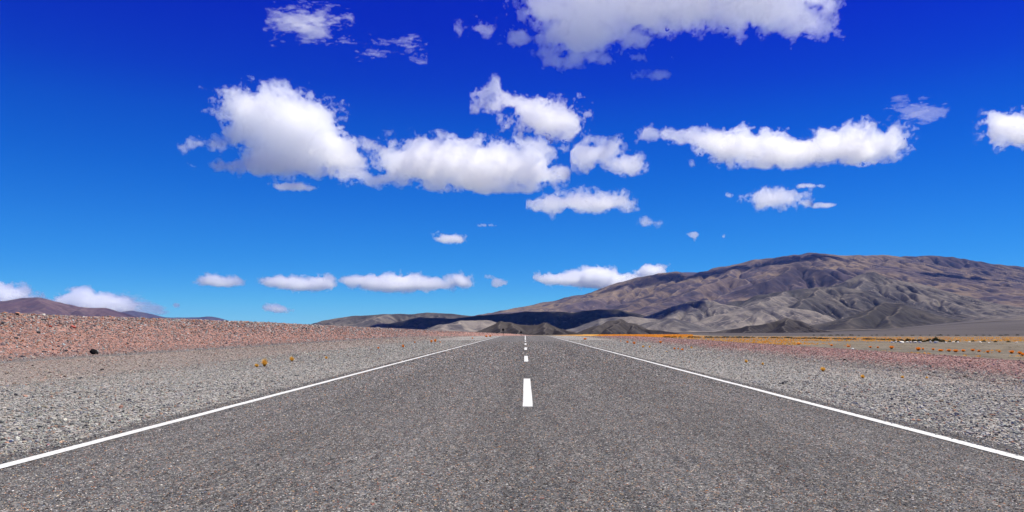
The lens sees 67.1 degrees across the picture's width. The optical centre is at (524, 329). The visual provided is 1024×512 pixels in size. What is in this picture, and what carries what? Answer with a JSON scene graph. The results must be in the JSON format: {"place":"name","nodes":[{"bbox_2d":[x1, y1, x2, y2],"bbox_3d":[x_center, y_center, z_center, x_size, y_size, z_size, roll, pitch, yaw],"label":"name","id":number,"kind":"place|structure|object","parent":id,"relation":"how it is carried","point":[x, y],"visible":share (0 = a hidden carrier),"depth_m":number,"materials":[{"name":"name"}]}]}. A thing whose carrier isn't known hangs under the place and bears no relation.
{"place":"outdoors","nodes":[
{"label":"outdoors","id":0,"kind":"place"},
{"bbox_2d":[0,297,138,317],"bbox_3d":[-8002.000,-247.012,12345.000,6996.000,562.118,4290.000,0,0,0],"label":"purple mountain","id":1,"kind":"structure","parent":0,"point":[36,305],"depth_m":12047.56,"materials":[{"name":"stone"}]},
{"bbox_2d":[122,311,227,320],"bbox_3d":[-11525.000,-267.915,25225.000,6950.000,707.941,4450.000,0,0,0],"label":"blue mountain","id":2,"kind":"structure","parent":0,"point":[140,314],"depth_m":24917.31,"materials":[{"name":"stone"}]},
{"bbox_2d":[0,336,461,385],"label":"dusty gravel","id":3,"kind":"structure","parent":0,"point":[283,346],"depth_m":28.89,"materials":[{"name":"grey gravel"}]},
{"bbox_2d":[7,340,477,384],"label":"gravel","id":4,"kind":"structure","parent":0,"point":[411,349],"depth_m":20.21,"materials":[{"name":"grey gravel"}]},
{"bbox_2d":[0,336,1023,511],"bbox_3d":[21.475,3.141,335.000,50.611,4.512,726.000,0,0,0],"label":"road","id":5,"kind":"structure","parent":0,"point":[579,419],"depth_m":5.61,"materials":[{"name":"grey asphalt"}]},
{"bbox_2d":[0,336,499,468],"bbox_3d":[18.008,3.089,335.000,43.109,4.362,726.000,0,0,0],"label":"road edge line","id":6,"kind":"object","parent":5,"relation":"on","point":[4,465],"visible":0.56,"depth_m":7.24,"materials":[{"name":"paint"}]},
{"bbox_2d":[523,379,532,405],"bbox_3d":[0.033,0.880,11.375,0.121,0.001,5.050,0,0,0],"label":"road centre dash","id":7,"kind":"object","parent":5,"relation":"on","point":[527,396],"visible":1,"depth_m":10.65,"materials":[{"name":"paint"}]},
{"bbox_2d":[555,337,1023,460],"bbox_3d":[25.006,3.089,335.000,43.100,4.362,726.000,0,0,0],"label":"road edge line","id":8,"kind":"object","parent":5,"relation":"on","point":[941,437],"visible":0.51,"depth_m":7.71,"materials":[{"name":"paint"}]},
{"bbox_2d":[0,314,1023,455],"bbox_3d":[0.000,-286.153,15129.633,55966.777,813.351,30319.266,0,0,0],"label":"ground","id":9,"kind":"structure","parent":0,"point":[1004,328],"depth_m":24.85,"materials":[{"name":"grey gravel"}]},
{"bbox_2d":[89,349,97,353],"bbox_3d":[-18.935,0.970,33.857,0.369,0.289,0.318,0,0,0],"label":"rock","id":10,"kind":"object","parent":9,"relation":"on","point":[93,351],"visible":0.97,"depth_m":33.76,"materials":[{"name":"stone"}]},
{"bbox_2d":[0,379,328,462],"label":"gravel","id":11,"kind":"structure","parent":9,"relation":"on","point":[51,420],"depth_m":9.35,"materials":[{"name":"grey gravel"}]},
{"bbox_2d":[0,312,500,360],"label":"embankment stones","id":12,"kind":"object","parent":9,"relation":"on","point":[180,321],"visible":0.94,"depth_m":51.89,"materials":[{"name":"brown gravel"}]},
{"bbox_2d":[260,358,267,366],"bbox_3d":[-6.803,0.845,20.142,0.304,0.254,0.298,0,0,0],"label":"grass tuft","id":13,"kind":"object","parent":9,"relation":"on","point":[265,361],"visible":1,"depth_m":20.12,"materials":[{"name":"yellow plant"}]},
{"bbox_2d":[477,321,582,334],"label":"gullied knoll","id":14,"kind":"structure","parent":9,"relation":"on","point":[539,329],"depth_m":1110.48,"materials":[{"name":"grey stone"}]},
{"bbox_2d":[594,334,692,336],"bbox_3d":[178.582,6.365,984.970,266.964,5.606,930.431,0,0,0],"label":"dry grass","id":15,"kind":"structure","parent":9,"relation":"on","point":[664,335],"depth_m":718.23,"materials":[{"name":"plant"}]},
{"bbox_2d":[572,340,1019,383],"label":"gravel","id":16,"kind":"structure","parent":9,"relation":"on","point":[668,353],"depth_m":20.45,"materials":[{"name":"grey gravel"}]},
{"bbox_2d":[653,335,1023,360],"bbox_3d":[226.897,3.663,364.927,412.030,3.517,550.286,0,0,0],"label":"dry grass","id":17,"kind":"structure","parent":9,"relation":"on","point":[793,340],"depth_m":330.13,"materials":[{"name":"plant"}]},
{"bbox_2d":[724,379,1023,454],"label":"gravel","id":18,"kind":"structure","parent":9,"relation":"on","point":[986,433],"depth_m":9.69,"materials":[{"name":"grey gravel"}]},
{"bbox_2d":[0,0,1023,323],"label":"sky","id":19,"kind":"structure","parent":0,"point":[278,161],"materials":[{"name":"blue"}]},
{"bbox_2d":[577,319,678,333],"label":"conical hill","id":20,"kind":"structure","parent":0,"point":[620,326],"depth_m":1722.10,"materials":[{"name":"grey stone"}]},
{"bbox_2d":[313,272,1023,332],"bbox_3d":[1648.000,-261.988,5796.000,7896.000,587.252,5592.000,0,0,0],"label":"foothill range","id":21,"kind":"structure","parent":0,"point":[870,301],"depth_m":6078.03,"materials":[{"name":"grey stone"}]},
{"bbox_2d":[682,272,696,274],"bbox_3d":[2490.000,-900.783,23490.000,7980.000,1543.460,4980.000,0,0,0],"label":"cloud","id":22,"kind":"structure","parent":0,"point":[690,273],"depth_m":22217.97,"materials":[{"name":"white"}]},
{"bbox_2d":[475,253,1023,315],"bbox_3d":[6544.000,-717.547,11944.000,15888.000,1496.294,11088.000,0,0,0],"label":"mountain range","id":23,"kind":"structure","parent":0,"point":[747,280],"depth_m":11274.02,"materials":[{"name":"stone"}]},
{"bbox_2d":[711,318,829,332],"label":"dark hill","id":24,"kind":"structure","parent":0,"point":[785,325],"depth_m":2186.31,"materials":[{"name":"stone"}]},
{"bbox_2d":[585,336,1023,386],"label":"pink gravel","id":25,"kind":"structure","parent":0,"point":[958,372],"depth_m":26.53,"materials":[{"name":"gravel"}]}
]}

